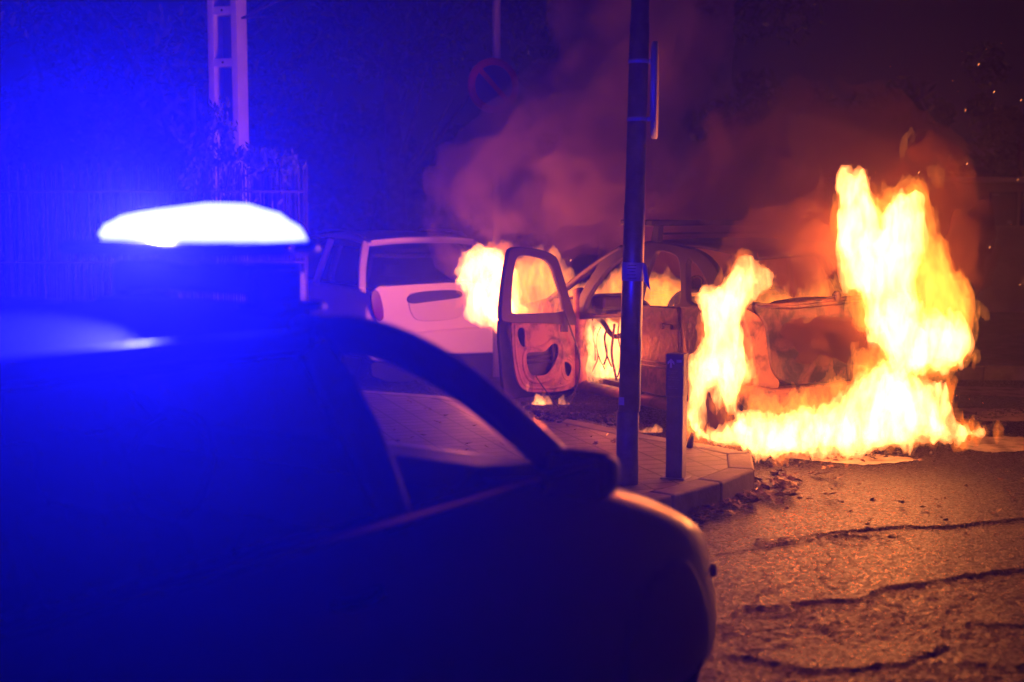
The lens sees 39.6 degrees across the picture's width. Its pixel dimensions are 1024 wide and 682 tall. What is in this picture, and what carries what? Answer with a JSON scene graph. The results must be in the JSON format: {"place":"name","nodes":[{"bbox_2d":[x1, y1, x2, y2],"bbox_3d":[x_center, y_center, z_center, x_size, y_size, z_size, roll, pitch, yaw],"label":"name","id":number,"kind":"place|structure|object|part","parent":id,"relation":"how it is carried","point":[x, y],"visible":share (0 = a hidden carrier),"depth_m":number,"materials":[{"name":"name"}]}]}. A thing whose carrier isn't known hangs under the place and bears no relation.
{"place":"outdoors","nodes":[
{"label":"outdoors","id":0,"kind":"place"},
{"bbox_2d":[4,271,202,300],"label":"side pavement","id":1,"kind":"structure","parent":0,"point":[68,285],"depth_m":27.70,"materials":[{"name":"concrete"}]},
{"bbox_2d":[0,0,139,175],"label":"tree","id":2,"kind":"object","parent":1,"relation":"on","point":[8,134],"visible":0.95,"depth_m":17.54,"materials":[{"name":"green plant"}]},
{"bbox_2d":[68,0,332,297],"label":"tree","id":3,"kind":"object","parent":1,"relation":"on","point":[156,84],"visible":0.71,"depth_m":18.04,"materials":[{"name":"green plant"}]},
{"bbox_2d":[0,0,1023,229],"label":"sky","id":4,"kind":"structure","parent":0,"point":[929,40],"materials":[{"name":"black"}]},
{"bbox_2d":[2,230,1023,681],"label":"road","id":5,"kind":"structure","parent":0,"point":[916,596],"depth_m":7.42,"materials":[{"name":"grey asphalt"}]},
{"bbox_2d":[0,162,308,301],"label":"reed fence","id":6,"kind":"object","parent":5,"relation":"on","point":[56,261],"visible":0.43,"depth_m":13.14,"materials":[{"name":"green plant"}]},
{"bbox_2d":[161,96,306,219],"bbox_3d":[-2.512,-1.550,12.946,1.294,1.372,0.313,0,6,0],"label":"climbing plant","id":7,"kind":"object","parent":6,"relation":"attached to","point":[198,158],"visible":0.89,"depth_m":12.91,"materials":[{"name":"green plant"}]},
{"bbox_2d":[207,0,249,300],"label":"concrete power post","id":8,"kind":"object","parent":5,"relation":"on","point":[227,54],"visible":0.41,"depth_m":14.35,"materials":[{"name":"grey concrete"}]},
{"bbox_2d":[159,0,322,56],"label":"bare twigs","id":9,"kind":"object","parent":8,"relation":"attached to","point":[245,17],"visible":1,"depth_m":14.02,"materials":[{"name":"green plant"}]},
{"bbox_2d":[0,203,717,681],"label":"police car","id":10,"kind":"object","parent":5,"relation":"on","point":[194,489],"visible":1,"depth_m":3.35,"materials":[{"name":"blue paint"}]},
{"bbox_3d":[-0.875,0.282,2.777,0.170,0.400,1.730,4,7,35],"label":"rear side window","id":11,"kind":"part","parent":10,"relation":"part of","materials":[{"name":"black glass"}]},
{"bbox_2d":[297,202,501,381],"bbox_3d":[-1.602,-0.642,15.736,1.674,1.777,3.916,-3,6,-28],"label":"white hatchback","id":12,"kind":"object","parent":5,"relation":"on","point":[436,288],"visible":0.59,"depth_m":14.24,"materials":[{"name":"white paint"}]},
{"bbox_2d":[283,0,615,230],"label":"tree","id":13,"kind":"object","parent":5,"relation":"on","point":[384,26],"visible":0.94,"depth_m":19.86,"materials":[{"name":"green plant"}]},
{"bbox_2d":[468,0,518,376],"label":"no parking sign","id":14,"kind":"object","parent":5,"relation":"on","point":[493,85],"visible":1,"depth_m":14.07,"materials":[{"name":"grey metal"}]},
{"bbox_2d":[0,20,1023,283],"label":"woodland","id":15,"kind":"object","parent":5,"relation":"on","point":[796,208],"visible":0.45,"depth_m":29.43,"materials":[{"name":"green plant"}]},
{"bbox_2d":[362,390,753,515],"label":"kerb","id":16,"kind":"structure","parent":5,"relation":"on","point":[734,477],"depth_m":8.37,"materials":[{"name":"concrete"}]},
{"bbox_2d":[486,0,828,293],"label":"tree","id":17,"kind":"object","parent":5,"relation":"on","point":[607,174],"visible":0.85,"depth_m":23.75,"materials":[{"name":"green plant"}]},
{"bbox_2d":[394,400,1014,540],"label":"dry leaves","id":18,"kind":"object","parent":5,"relation":"on","point":[767,493],"visible":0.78,"depth_m":8.38,"materials":[{"name":"brown plant"}]},
{"bbox_2d":[497,219,926,439],"bbox_3d":[1.169,-0.177,11.845,2.530,1.659,3.915,-3,6,-28],"label":"burning car","id":19,"kind":"object","parent":5,"relation":"on","point":[786,351],"visible":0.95,"depth_m":10.71,"materials":[{"name":"metal"}]},
{"bbox_3d":[0.266,-0.075,11.929,1.043,1.439,0.163,-5,8,-43],"label":"front door","id":20,"kind":"part","parent":19,"relation":"part of","materials":[{"name":"metal"}]},
{"bbox_3d":[1.139,-0.436,11.269,0.204,0.691,2.214,-3,6,-28],"label":"window frame","id":21,"kind":"part","parent":19,"relation":"part of","materials":[{"name":"metal"}]},
{"bbox_3d":[1.168,0.073,11.107,0.122,0.714,0.549,-3,6,-28],"label":"rear door","id":22,"kind":"part","parent":19,"relation":"part of","materials":[{"name":"metal"}]},
{"bbox_3d":[2.410,-0.503,11.959,0.204,0.691,2.214,-3,6,-28],"label":"window frame","id":23,"kind":"part","parent":19,"relation":"part of","materials":[{"name":"brown metal"}]},
{"bbox_2d":[642,432,790,465],"bbox_3d":[1.467,0.745,10.112,0.493,0.065,1.438,-4,7,-35],"label":"charred debris","id":24,"kind":"object","parent":5,"relation":"on","point":[767,459],"visible":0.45,"depth_m":9.79,"materials":[{"name":"grey"}]},
{"bbox_2d":[583,279,1023,379],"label":"kerb","id":25,"kind":"structure","parent":5,"relation":"on","point":[955,371],"depth_m":14.09,"materials":[{"name":"concrete"}]},
{"bbox_2d":[762,447,933,467],"bbox_3d":[2.301,0.802,9.767,1.360,0.043,0.341,-2,6,-22],"label":"charred debris","id":26,"kind":"object","parent":5,"relation":"on","point":[898,451],"visible":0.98,"depth_m":9.82,"materials":[{"name":"grey"}]},
{"bbox_2d":[782,449,922,464],"bbox_3d":[2.317,0.802,9.749,0.885,0.001,0.580,5,7,39],"label":"crossing stripe","id":27,"kind":"object","parent":5,"relation":"on","point":[821,456],"visible":0.94,"depth_m":9.77,"materials":[{"name":"paint"}]},
{"bbox_2d":[924,38,1023,176],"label":"tree","id":28,"kind":"object","parent":5,"relation":"on","point":[1005,117],"visible":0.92,"depth_m":26.50,"materials":[{"name":"green plant"}]},
{"bbox_2d":[937,407,1023,426],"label":"charred debris","id":29,"kind":"object","parent":5,"relation":"on","point":[989,414],"visible":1,"depth_m":11.63,"materials":[{"name":"grey"}]},
{"bbox_2d":[938,407,1023,421],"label":"crossing stripe","id":30,"kind":"object","parent":5,"relation":"on","point":[952,413],"visible":0.93,"depth_m":11.75,"materials":[{"name":"paint"}]},
{"bbox_2d":[944,385,1023,396],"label":"crossing stripe","id":31,"kind":"object","parent":5,"relation":"on","point":[990,391],"visible":1,"depth_m":13.18,"materials":[{"name":"paint"}]},
{"bbox_2d":[969,420,1007,431],"bbox_3d":[3.691,0.654,11.045,0.297,0.082,0.324,2,6,22],"label":"charred debris","id":32,"kind":"object","parent":5,"relation":"on","point":[996,425],"visible":1,"depth_m":10.98,"materials":[{"name":"grey"}]},
{"bbox_2d":[956,436,1023,452],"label":"crossing stripe","id":33,"kind":"object","parent":5,"relation":"on","point":[997,444],"visible":1,"depth_m":10.30,"materials":[{"name":"paint"}]},
{"bbox_2d":[363,393,727,493],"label":"pavement","id":34,"kind":"structure","parent":0,"point":[454,429],"depth_m":9.79,"materials":[{"name":"concrete"}]},
{"bbox_2d":[516,402,616,425],"bbox_3d":[0.376,0.554,10.825,0.780,0.065,1.262,-2,6,-20],"label":"charred debris","id":35,"kind":"object","parent":34,"relation":"on","point":[609,419],"visible":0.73,"depth_m":10.64,"materials":[{"name":"grey"}]},
{"bbox_2d":[616,0,658,485],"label":"sign pole","id":36,"kind":"object","parent":34,"relation":"on","point":[634,272],"visible":1,"depth_m":8.00,"materials":[{"name":"metal"}]},
{"bbox_2d":[660,352,690,480],"bbox_3d":[0.964,0.438,8.325,0.150,0.736,0.140,2,6,24],"label":"parking bollard","id":37,"kind":"object","parent":34,"relation":"on","point":[676,394],"visible":1,"depth_m":8.29,"materials":[{"name":"metal"}]},
{"bbox_2d":[686,432,694,447],"bbox_3d":[1.177,0.654,9.377,0.056,0.107,0.043,0,6,0],"label":"burnt stub","id":38,"kind":"object","parent":34,"relation":"on","point":[690,442],"visible":1,"depth_m":9.36,"materials":[{"name":"grey"}]},
{"bbox_2d":[617,280,1023,363],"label":"pavement","id":39,"kind":"structure","parent":0,"point":[992,338],"depth_m":17.97,"materials":[{"name":"concrete"}]},
{"bbox_2d":[824,177,1023,311],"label":"boundary wall","id":40,"kind":"structure","parent":0,"point":[936,237],"depth_m":20.95,"materials":[{"name":"concrete"}]},
{"bbox_2d":[1020,192,1023,225],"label":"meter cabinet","id":41,"kind":"object","parent":40,"relation":"attached to","point":[1022,211],"visible":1,"depth_m":20.85,"materials":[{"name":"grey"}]},
{"bbox_3d":[7.668,-1.941,20.870,0.399,0.494,0.070,0,6,0],"label":"door","id":42,"kind":"part","parent":41,"relation":"part of","materials":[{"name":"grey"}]}
]}

